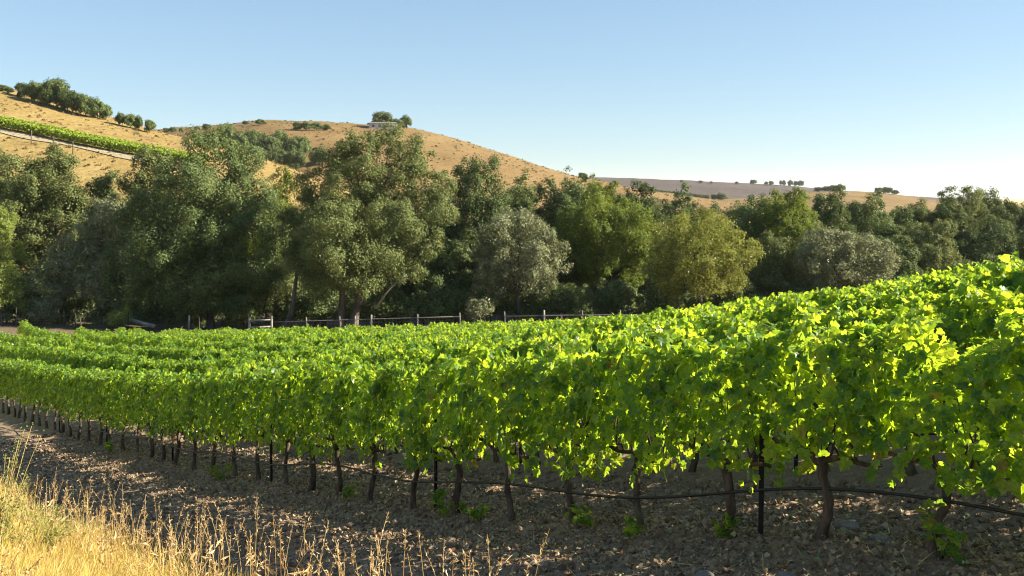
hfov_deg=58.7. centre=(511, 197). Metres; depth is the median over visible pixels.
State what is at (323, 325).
oak tree
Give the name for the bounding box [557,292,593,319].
shrub
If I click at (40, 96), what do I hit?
oak tree
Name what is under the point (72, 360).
grapevine
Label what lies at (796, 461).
vineyard stake
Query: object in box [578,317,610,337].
grapevine
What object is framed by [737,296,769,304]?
grapevine
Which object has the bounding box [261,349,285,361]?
grapevine
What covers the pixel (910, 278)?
grapevine
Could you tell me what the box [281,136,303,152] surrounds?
oak tree
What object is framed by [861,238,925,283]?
oak tree
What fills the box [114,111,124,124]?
oak tree
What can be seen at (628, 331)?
grapevine
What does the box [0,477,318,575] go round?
dry grass
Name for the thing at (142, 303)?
shrub
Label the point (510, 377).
grapevine
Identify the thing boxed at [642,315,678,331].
grapevine
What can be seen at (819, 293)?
grapevine
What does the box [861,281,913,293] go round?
grapevine
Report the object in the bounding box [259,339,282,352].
grapevine
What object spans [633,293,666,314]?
shrub
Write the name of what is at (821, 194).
oak tree
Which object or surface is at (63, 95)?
oak tree
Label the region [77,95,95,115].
oak tree
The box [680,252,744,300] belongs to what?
oak tree
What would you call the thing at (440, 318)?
shrub
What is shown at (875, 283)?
grapevine
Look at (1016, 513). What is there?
drip hose
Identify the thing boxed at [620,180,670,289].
oak tree
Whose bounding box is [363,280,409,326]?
shrub
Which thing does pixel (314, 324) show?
oak tree
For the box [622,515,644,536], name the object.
vine sucker
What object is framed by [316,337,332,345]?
grapevine
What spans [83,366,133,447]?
grapevine
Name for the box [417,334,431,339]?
grapevine
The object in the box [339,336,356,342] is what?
grapevine
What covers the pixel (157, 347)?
grapevine
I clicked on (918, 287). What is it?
grapevine
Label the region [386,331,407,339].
grapevine
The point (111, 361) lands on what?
grapevine
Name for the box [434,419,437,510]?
vineyard stake
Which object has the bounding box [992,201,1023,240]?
oak tree
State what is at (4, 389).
grapevine
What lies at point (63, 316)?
shrub
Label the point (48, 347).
vine rows
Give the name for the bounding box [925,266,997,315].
grapevine
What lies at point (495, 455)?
grapevine
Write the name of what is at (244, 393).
grapevine
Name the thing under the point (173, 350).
grapevine
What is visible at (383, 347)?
grapevine
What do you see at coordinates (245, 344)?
grapevine
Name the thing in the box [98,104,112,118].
oak tree
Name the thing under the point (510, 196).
oak tree
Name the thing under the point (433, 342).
grapevine
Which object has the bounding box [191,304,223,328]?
shrub
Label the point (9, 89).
oak tree
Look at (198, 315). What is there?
shrub
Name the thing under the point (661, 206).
oak tree
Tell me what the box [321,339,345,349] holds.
grapevine
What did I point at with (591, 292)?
oak tree
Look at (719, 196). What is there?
oak tree
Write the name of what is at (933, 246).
oak tree
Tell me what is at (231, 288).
oak tree
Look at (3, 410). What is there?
grapevine
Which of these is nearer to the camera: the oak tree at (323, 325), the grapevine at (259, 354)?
the grapevine at (259, 354)
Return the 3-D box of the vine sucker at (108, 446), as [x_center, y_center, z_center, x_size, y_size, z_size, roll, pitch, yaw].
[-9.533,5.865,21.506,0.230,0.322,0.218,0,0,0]
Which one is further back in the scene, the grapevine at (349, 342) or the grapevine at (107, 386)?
the grapevine at (349, 342)
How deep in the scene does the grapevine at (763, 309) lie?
13.44 m
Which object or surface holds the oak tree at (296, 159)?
on the hill at (449, 160)
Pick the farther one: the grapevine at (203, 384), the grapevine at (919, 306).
the grapevine at (203, 384)
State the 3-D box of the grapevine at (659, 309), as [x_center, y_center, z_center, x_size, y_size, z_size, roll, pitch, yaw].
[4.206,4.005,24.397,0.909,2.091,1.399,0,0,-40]
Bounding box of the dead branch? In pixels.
[375,274,407,308]
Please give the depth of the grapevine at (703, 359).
7.77 m
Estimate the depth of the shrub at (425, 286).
85.05 m
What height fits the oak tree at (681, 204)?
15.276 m
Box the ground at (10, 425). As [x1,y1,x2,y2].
[0,199,1023,575]
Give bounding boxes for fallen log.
[117,311,155,327]
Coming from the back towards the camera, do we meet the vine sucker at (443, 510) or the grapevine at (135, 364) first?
the grapevine at (135, 364)
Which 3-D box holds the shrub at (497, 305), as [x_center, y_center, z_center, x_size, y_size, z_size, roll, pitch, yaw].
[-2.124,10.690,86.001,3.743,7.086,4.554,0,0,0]
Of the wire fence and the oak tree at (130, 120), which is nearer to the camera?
the wire fence
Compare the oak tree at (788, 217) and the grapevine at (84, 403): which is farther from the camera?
the oak tree at (788, 217)
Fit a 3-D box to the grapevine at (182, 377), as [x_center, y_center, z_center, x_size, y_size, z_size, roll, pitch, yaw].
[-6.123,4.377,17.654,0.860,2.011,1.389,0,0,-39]
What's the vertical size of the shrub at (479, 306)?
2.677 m
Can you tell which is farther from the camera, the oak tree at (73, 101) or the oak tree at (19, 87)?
the oak tree at (19, 87)
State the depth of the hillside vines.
177.56 m
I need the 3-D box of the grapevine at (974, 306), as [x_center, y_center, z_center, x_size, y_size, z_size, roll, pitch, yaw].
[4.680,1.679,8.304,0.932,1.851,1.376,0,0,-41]
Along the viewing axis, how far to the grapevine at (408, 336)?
29.86 m
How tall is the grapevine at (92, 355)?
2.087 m
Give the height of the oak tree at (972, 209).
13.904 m
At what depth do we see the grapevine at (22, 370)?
28.96 m
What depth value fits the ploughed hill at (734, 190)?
1292.29 m
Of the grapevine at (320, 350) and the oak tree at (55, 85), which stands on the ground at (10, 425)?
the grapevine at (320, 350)
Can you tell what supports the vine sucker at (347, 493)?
on the ground at (10, 425)
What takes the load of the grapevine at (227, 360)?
on the ground at (10, 425)
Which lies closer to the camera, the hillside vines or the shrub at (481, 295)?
the shrub at (481, 295)
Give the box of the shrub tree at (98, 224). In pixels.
[71,196,131,316]
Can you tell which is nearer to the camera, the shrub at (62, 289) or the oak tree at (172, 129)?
the shrub at (62, 289)
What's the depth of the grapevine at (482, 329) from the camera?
34.72 m
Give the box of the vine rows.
[0,251,1023,383]
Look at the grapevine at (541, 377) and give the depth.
9.25 m
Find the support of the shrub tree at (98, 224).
on the ground at (10, 425)
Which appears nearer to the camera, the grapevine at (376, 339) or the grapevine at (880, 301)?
the grapevine at (880, 301)
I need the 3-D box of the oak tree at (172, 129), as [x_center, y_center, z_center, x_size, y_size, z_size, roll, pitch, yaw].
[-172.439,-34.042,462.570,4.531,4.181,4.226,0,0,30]
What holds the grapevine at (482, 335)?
on the ground at (10, 425)
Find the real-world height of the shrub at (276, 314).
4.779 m
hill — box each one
[0,90,349,276]
[158,120,735,223]
[590,177,988,201]
[716,191,1000,221]
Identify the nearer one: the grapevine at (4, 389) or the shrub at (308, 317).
the grapevine at (4, 389)
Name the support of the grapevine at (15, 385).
on the ground at (10, 425)
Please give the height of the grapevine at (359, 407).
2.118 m
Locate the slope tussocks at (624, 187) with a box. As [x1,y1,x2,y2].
[156,120,731,219]
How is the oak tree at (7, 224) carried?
on the ground at (10, 425)
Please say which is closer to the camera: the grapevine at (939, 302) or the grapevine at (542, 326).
the grapevine at (939, 302)
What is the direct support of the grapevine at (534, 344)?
on the ground at (10, 425)
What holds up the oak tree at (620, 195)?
on the ground at (10, 425)
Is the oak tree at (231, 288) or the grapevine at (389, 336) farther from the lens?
the oak tree at (231, 288)
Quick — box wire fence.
[0,307,639,330]
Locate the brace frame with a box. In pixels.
[248,316,272,328]
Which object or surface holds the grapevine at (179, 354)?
on the ground at (10, 425)
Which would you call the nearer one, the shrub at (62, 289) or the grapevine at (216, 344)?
the grapevine at (216, 344)
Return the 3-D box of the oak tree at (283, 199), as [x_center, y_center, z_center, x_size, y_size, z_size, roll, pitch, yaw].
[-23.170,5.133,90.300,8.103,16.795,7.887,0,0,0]
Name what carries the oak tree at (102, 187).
on the ground at (10, 425)
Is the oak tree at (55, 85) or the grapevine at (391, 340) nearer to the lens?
the grapevine at (391, 340)
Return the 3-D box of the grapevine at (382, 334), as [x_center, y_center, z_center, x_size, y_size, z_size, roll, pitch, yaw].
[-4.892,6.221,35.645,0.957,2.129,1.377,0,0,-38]
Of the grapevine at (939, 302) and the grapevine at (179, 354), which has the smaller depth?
the grapevine at (939, 302)
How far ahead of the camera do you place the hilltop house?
468.87 m
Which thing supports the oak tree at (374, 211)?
on the ground at (10, 425)
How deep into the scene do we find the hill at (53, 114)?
185.38 m
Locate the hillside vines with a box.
[0,116,209,162]
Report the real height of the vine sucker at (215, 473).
0.303 m
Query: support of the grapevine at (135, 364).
on the ground at (10, 425)
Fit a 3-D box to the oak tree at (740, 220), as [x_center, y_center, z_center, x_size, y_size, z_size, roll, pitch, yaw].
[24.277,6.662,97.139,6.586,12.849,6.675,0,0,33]
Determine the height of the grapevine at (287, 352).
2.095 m
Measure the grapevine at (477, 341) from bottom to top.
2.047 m
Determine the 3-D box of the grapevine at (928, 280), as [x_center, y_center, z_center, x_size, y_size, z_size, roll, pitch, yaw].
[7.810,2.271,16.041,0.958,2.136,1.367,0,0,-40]
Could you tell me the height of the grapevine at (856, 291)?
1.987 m
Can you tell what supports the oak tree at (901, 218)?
on the ground at (10, 425)
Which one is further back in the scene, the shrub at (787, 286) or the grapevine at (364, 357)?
the shrub at (787, 286)
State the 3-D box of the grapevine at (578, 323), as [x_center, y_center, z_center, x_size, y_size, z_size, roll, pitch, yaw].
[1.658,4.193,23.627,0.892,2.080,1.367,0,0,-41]
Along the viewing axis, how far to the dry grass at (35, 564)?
6.23 m
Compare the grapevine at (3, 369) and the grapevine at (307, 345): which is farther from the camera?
the grapevine at (3, 369)
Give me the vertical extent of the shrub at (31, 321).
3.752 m
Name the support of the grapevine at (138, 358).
on the ground at (10, 425)
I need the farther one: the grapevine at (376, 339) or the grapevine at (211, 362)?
the grapevine at (376, 339)
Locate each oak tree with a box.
[0,85,9,90]
[0,141,95,298]
[0,147,44,286]
[0,204,33,321]
[4,87,14,92]
[14,82,29,97]
[21,80,41,101]
[34,85,56,105]
[41,75,71,103]
[55,87,76,110]
[64,90,87,113]
[70,168,128,298]
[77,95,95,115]
[89,96,105,118]
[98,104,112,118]
[100,124,298,328]
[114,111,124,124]
[115,142,178,286]
[124,112,136,127]
[133,115,142,128]
[144,119,156,132]
[167,127,176,131]
[168,175,256,325]
[216,120,235,138]
[229,129,251,147]
[240,164,302,327]
[243,128,262,144]
[243,145,266,158]
[255,119,266,123]
[256,132,279,151]
[265,145,288,164]
[270,119,459,328]
[270,129,288,149]
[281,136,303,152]
[283,149,306,169]
[285,206,342,328]
[292,122,301,129]
[295,135,311,155]
[300,121,313,129]
[302,181,399,297]
[308,147,326,163]
[312,122,324,129]
[321,286,348,327]
[322,124,330,129]
[371,111,395,121]
[375,211,437,325]
[394,118,404,126]
[400,114,411,128]
[412,195,467,322]
[416,237,495,323]
[435,152,517,322]
[478,185,533,231]
[489,270,525,321]
[499,167,553,269]
[531,165,594,318]
[533,230,589,319]
[551,174,599,287]
[551,180,662,315]
[580,281,599,318]
[585,178,625,315]
[592,263,660,314]
[612,193,639,312]
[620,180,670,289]
[640,203,677,264]
[655,182,693,309]
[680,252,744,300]
[685,200,728,290]
[712,200,765,298]
[715,192,728,199]
[743,194,784,284]
[744,186,823,288]
[746,229,800,295]
[788,191,829,243]
[810,186,858,261]
[813,187,822,191]
[826,185,835,190]
[834,183,845,189]
[838,201,867,229]
[844,190,905,287]
[860,234,917,284]
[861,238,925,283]
[867,204,921,273]
[874,187,884,192]
[882,186,893,193]
[891,196,943,233]
[897,218,964,275]
[913,195,973,258]
[922,247,974,268]
[934,185,993,249]
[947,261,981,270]
[948,214,1020,265]
[965,190,1013,249]
[972,186,1023,236]
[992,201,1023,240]
[997,222,1023,259]
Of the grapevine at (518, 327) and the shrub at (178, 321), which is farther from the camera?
the shrub at (178, 321)
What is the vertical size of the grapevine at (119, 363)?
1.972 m
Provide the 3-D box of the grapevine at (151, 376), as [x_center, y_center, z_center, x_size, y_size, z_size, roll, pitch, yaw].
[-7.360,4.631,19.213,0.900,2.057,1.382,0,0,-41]
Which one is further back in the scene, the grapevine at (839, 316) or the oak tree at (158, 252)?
the oak tree at (158, 252)
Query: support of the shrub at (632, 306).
on the ground at (10, 425)
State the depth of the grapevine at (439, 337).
28.39 m
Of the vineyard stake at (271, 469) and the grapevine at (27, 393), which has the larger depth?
the grapevine at (27, 393)
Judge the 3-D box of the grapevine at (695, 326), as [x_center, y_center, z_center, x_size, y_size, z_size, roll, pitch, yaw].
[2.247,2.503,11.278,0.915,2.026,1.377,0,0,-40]
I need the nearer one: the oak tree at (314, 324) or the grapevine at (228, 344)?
the grapevine at (228, 344)
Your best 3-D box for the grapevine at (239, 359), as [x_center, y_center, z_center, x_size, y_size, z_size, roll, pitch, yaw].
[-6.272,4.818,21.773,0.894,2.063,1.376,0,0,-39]
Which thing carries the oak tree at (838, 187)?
on the golden hill at (892, 201)
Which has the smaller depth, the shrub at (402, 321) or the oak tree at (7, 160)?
the shrub at (402, 321)
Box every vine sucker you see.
[104,439,112,451]
[207,463,232,479]
[341,479,362,500]
[429,488,466,516]
[464,504,489,520]
[563,503,594,527]
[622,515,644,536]
[711,512,739,538]
[914,498,984,565]
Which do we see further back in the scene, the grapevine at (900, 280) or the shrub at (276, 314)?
the shrub at (276, 314)
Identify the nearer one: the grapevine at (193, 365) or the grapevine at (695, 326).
the grapevine at (695, 326)
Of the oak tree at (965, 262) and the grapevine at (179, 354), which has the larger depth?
the oak tree at (965, 262)
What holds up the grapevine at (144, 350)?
on the ground at (10, 425)
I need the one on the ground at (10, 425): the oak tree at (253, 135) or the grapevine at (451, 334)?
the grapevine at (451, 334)
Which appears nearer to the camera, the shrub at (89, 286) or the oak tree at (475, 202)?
the shrub at (89, 286)
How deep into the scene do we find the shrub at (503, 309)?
81.43 m
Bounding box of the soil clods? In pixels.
[0,423,1023,575]
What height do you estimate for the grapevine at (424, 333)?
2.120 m
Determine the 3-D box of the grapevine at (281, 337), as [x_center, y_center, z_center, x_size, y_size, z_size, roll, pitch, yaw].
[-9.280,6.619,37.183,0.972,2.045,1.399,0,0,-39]
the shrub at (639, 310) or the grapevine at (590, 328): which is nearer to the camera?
the grapevine at (590, 328)
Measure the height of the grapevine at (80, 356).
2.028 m
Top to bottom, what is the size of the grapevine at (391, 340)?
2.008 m
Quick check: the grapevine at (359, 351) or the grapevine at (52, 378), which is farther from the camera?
the grapevine at (52, 378)
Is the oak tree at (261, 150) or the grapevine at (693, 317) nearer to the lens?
the grapevine at (693, 317)
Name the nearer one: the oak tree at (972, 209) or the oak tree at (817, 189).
the oak tree at (972, 209)
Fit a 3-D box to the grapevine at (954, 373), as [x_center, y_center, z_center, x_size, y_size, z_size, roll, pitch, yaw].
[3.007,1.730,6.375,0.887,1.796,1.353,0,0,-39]
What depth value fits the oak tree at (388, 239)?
89.25 m
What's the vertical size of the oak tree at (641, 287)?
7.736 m
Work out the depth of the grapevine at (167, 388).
18.34 m
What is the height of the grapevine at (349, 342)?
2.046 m
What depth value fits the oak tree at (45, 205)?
86.21 m
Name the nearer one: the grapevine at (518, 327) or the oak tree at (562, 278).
the grapevine at (518, 327)
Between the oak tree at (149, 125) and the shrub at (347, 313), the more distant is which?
the oak tree at (149, 125)
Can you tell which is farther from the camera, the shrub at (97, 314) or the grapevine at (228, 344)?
the shrub at (97, 314)
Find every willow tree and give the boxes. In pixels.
[469,205,573,319]
[641,206,765,305]
[785,220,901,291]
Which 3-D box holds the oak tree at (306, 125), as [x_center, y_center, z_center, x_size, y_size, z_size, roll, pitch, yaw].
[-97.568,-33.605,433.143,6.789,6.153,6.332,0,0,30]
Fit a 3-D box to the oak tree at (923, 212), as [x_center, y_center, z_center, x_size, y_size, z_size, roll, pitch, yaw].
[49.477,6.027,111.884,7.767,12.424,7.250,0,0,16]
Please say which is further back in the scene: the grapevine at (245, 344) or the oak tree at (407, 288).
the oak tree at (407, 288)
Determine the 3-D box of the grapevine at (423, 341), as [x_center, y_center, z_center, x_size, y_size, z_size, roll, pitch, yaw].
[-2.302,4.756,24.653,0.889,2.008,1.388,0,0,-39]
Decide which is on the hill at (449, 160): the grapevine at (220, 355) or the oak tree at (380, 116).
the oak tree at (380, 116)
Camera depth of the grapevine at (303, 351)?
24.63 m
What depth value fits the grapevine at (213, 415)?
16.11 m
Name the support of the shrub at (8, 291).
on the ground at (10, 425)
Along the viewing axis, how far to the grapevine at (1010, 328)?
5.83 m
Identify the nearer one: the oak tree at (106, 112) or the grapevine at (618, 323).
the grapevine at (618, 323)
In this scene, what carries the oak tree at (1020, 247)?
on the ground at (10, 425)
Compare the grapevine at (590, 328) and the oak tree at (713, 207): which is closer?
the grapevine at (590, 328)
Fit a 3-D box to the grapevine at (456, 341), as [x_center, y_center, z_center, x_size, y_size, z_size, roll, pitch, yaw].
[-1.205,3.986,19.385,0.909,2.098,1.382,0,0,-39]
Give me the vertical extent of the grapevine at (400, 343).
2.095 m
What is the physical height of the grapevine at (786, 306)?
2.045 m
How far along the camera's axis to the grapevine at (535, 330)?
17.20 m
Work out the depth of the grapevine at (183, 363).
24.79 m
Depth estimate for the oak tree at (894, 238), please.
96.40 m
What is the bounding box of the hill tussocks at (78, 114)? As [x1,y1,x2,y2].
[0,89,344,207]
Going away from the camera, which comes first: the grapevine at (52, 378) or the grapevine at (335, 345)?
the grapevine at (52, 378)
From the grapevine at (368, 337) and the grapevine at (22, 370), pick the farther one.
the grapevine at (368, 337)
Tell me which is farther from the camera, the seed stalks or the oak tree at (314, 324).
the oak tree at (314, 324)
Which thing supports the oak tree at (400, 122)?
on the hill at (449, 160)
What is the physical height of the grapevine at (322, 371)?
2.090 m
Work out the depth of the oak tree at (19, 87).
209.21 m
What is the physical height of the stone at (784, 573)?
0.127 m
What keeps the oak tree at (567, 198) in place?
on the ground at (10, 425)
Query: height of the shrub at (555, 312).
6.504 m
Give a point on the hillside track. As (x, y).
(45, 139)
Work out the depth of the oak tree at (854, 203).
111.09 m
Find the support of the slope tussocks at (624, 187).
on the hill at (449, 160)
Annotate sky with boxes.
[0,0,1023,198]
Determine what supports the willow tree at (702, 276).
on the ground at (10, 425)
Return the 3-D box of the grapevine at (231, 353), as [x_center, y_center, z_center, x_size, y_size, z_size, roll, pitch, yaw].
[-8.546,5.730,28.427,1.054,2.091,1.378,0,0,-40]
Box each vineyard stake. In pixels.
[106,422,107,448]
[171,390,173,462]
[269,393,272,483]
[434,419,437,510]
[758,417,764,534]
[794,360,799,469]
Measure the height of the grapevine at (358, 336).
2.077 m
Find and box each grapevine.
[0,358,5,412]
[0,358,13,414]
[2,358,31,417]
[2,360,23,416]
[7,359,31,421]
[14,361,36,424]
[19,360,49,425]
[23,360,54,428]
[35,364,60,429]
[40,364,71,432]
[50,369,83,436]
[58,367,88,440]
[65,348,87,368]
[67,366,101,441]
[72,351,91,368]
[79,368,116,444]
[80,351,106,368]
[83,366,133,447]
[87,354,106,369]
[95,351,113,368]
[95,372,142,451]
[101,351,133,373]
[110,366,148,452]
[112,354,132,370]
[118,353,153,371]
[119,367,174,457]
[128,359,155,374]
[137,367,181,460]
[138,345,154,358]
[141,358,162,385]
[145,372,200,465]
[147,345,166,359]
[150,345,177,361]
[152,357,172,377]
[161,358,183,376]
[162,344,179,358]
[165,369,225,470]
[173,346,198,362]
[174,357,203,428]
[177,347,202,363]
[182,357,210,431]
[182,366,241,471]
[190,349,210,359]
[193,354,225,397]
[197,367,268,476]
[199,345,225,363]
[207,340,225,349]
[214,349,234,358]
[216,354,246,391]
[218,339,249,350]
[223,361,296,479]
[225,347,244,357]
[232,339,254,349]
[232,354,260,436]
[235,347,262,359]
[240,340,256,351]
[240,357,277,438]
[244,365,322,484]
[248,339,276,352]
[254,351,269,362]
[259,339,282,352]
[260,354,293,441]
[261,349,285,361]
[265,360,349,491]
[272,341,293,351]
[274,334,294,343]
[276,345,304,360]
[282,355,312,444]
[284,334,304,341]
[287,339,309,353]
[294,346,326,360]
[295,354,382,495]
[297,342,314,355]
[298,350,346,447]
[304,336,324,345]
[310,345,338,357]
[311,342,336,350]
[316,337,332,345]
[318,352,414,503]
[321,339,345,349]
[322,348,357,446]
[327,332,351,344]
[327,343,359,359]
[338,338,356,348]
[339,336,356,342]
[341,342,372,355]
[347,331,369,340]
[352,350,393,448]
[356,336,375,342]
[360,338,384,348]
[361,342,413,453]
[362,332,379,337]
[366,342,396,350]
[370,358,463,508]
[371,337,397,346]
[376,329,390,338]
[382,333,415,342]
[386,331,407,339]
[389,337,419,344]
[393,338,411,422]
[398,339,457,456]
[402,334,428,339]
[404,353,507,514]
[407,341,438,349]
[409,336,438,346]
[410,329,434,337]
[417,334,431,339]
[424,339,491,459]
[427,336,454,348]
[431,333,457,340]
[432,337,466,352]
[434,330,447,336]
[435,328,448,334]
[446,328,478,337]
[450,341,570,520]
[454,334,493,353]
[456,330,474,341]
[459,341,532,461]
[471,331,492,341]
[476,324,494,332]
[485,324,498,330]
[486,330,523,350]
[495,328,509,334]
[500,331,571,464]
[500,342,636,522]
[505,330,524,338]
[509,323,529,336]
[512,326,551,337]
[522,325,571,390]
[532,329,618,467]
[539,319,555,326]
[539,324,556,328]
[549,319,582,327]
[551,321,581,332]
[558,326,588,339]
[559,329,702,527]
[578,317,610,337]
[586,315,609,325]
[587,325,645,433]
[588,325,665,470]
[592,313,624,322]
[606,315,659,333]
[626,318,670,433]
[636,325,804,532]
[640,316,728,472]
[641,311,667,323]
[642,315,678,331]
[651,307,672,318]
[666,304,713,318]
[674,307,739,333]
[684,306,721,321]
[697,301,736,315]
[697,309,823,470]
[720,303,752,312]
[723,312,921,539]
[725,296,791,327]
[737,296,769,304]
[766,291,854,433]
[767,305,853,471]
[768,291,818,304]
[780,290,808,295]
[809,286,830,300]
[816,285,854,309]
[835,314,1023,558]
[837,296,983,475]
[840,287,943,316]
[849,285,872,298]
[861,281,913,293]
[870,279,883,285]
[877,279,938,301]
[884,277,908,284]
[897,274,919,283]
[901,283,984,324]
[910,266,965,301]
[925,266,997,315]
[926,263,971,275]
[938,277,1023,447]
[969,261,993,285]
[971,307,1023,498]
[983,260,1022,272]
[987,255,1023,285]
[1009,254,1022,267]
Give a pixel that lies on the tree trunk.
(291, 310)
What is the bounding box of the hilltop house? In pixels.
[368,122,397,129]
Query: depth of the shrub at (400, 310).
78.27 m
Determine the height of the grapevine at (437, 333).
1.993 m
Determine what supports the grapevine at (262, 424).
on the ground at (10, 425)
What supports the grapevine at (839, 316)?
on the ground at (10, 425)
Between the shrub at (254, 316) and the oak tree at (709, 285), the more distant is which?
the oak tree at (709, 285)
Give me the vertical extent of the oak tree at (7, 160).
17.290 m
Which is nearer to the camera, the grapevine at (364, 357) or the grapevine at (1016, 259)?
the grapevine at (364, 357)
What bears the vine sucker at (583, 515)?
on the ground at (10, 425)
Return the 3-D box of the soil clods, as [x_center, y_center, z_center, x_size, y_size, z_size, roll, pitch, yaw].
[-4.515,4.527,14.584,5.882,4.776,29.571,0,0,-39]
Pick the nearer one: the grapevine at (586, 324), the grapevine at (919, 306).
the grapevine at (919, 306)
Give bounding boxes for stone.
[694,570,714,575]
[774,571,796,575]
[833,520,860,530]
[868,534,890,544]
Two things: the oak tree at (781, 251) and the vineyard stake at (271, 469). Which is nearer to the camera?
the vineyard stake at (271, 469)
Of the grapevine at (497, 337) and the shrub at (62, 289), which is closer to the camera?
the grapevine at (497, 337)
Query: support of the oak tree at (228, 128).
on the hill at (449, 160)
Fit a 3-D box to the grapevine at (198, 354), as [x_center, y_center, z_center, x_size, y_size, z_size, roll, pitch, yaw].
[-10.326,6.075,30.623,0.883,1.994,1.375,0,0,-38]
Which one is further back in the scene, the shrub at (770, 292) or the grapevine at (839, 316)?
the shrub at (770, 292)
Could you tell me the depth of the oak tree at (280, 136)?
376.30 m
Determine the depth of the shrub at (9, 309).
80.59 m
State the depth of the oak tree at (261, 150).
355.47 m
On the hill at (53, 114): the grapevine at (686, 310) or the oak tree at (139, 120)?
the oak tree at (139, 120)
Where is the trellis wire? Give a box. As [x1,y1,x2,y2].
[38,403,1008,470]
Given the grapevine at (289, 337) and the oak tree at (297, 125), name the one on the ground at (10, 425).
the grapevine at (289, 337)
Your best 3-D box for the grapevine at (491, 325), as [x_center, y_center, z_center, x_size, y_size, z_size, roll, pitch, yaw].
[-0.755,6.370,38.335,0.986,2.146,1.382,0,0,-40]
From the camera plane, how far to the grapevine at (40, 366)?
27.42 m
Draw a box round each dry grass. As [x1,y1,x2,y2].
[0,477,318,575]
[0,501,56,575]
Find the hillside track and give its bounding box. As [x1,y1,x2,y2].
[0,128,171,164]
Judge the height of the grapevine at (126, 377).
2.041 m
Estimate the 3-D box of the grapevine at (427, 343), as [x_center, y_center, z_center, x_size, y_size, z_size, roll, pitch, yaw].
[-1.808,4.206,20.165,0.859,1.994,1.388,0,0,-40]
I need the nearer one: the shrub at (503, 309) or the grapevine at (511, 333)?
the grapevine at (511, 333)
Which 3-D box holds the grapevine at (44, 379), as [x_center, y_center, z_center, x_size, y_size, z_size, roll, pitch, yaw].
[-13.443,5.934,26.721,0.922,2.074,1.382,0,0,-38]
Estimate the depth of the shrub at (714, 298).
84.71 m
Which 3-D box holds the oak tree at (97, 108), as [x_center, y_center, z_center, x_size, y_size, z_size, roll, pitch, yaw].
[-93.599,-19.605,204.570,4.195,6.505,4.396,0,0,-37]
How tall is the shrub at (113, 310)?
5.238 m
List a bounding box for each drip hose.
[2,399,1023,516]
[443,428,979,445]
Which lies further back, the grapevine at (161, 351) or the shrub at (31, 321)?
the shrub at (31, 321)
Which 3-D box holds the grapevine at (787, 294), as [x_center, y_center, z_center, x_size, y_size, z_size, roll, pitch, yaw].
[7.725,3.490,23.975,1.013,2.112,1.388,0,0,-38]
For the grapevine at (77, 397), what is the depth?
23.63 m
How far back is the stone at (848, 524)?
7.56 m
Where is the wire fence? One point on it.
(370, 319)
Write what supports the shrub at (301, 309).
on the ground at (10, 425)
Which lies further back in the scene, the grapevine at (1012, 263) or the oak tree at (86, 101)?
the oak tree at (86, 101)
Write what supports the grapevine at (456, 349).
on the ground at (10, 425)
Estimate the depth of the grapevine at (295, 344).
30.79 m
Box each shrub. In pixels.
[0,260,27,324]
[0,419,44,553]
[2,273,41,323]
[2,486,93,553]
[13,291,65,324]
[22,294,64,324]
[23,231,95,325]
[47,297,84,323]
[53,282,96,325]
[72,257,134,325]
[83,298,132,326]
[103,301,132,326]
[106,276,139,326]
[130,284,166,327]
[142,294,185,327]
[163,311,205,327]
[180,274,215,328]
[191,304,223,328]
[215,298,263,329]
[227,279,274,328]
[258,260,307,327]
[261,300,299,327]
[270,288,311,323]
[296,279,339,325]
[297,313,328,323]
[326,292,351,323]
[345,285,389,325]
[348,295,416,326]
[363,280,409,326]
[390,291,425,324]
[408,274,447,321]
[411,285,481,321]
[422,288,464,323]
[461,290,498,322]
[463,295,494,321]
[478,276,508,321]
[497,291,538,321]
[509,285,553,320]
[535,281,586,317]
[549,276,580,319]
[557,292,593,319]
[583,277,631,315]
[595,277,635,309]
[601,282,637,316]
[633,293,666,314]
[634,274,677,312]
[676,292,713,309]
[690,290,722,306]
[715,274,757,305]
[734,293,770,303]
[758,280,785,301]
[761,282,808,297]
[770,279,815,298]
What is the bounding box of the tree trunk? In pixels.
[284,255,305,328]
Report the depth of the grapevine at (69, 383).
24.38 m
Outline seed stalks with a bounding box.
[0,467,549,575]
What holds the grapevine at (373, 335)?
on the ground at (10, 425)
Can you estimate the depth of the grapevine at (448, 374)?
10.86 m
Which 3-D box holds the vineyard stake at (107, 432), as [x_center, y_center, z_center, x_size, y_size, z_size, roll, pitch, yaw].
[-10.014,5.580,22.478,0.043,1.750,0.040,0,1,17]
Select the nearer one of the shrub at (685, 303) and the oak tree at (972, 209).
the shrub at (685, 303)
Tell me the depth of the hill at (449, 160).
427.97 m
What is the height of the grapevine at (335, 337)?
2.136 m
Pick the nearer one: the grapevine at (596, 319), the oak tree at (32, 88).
the grapevine at (596, 319)
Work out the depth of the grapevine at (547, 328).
21.03 m
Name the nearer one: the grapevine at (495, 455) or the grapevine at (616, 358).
the grapevine at (616, 358)
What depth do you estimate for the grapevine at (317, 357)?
18.88 m
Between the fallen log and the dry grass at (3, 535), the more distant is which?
the fallen log
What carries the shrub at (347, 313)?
on the ground at (10, 425)

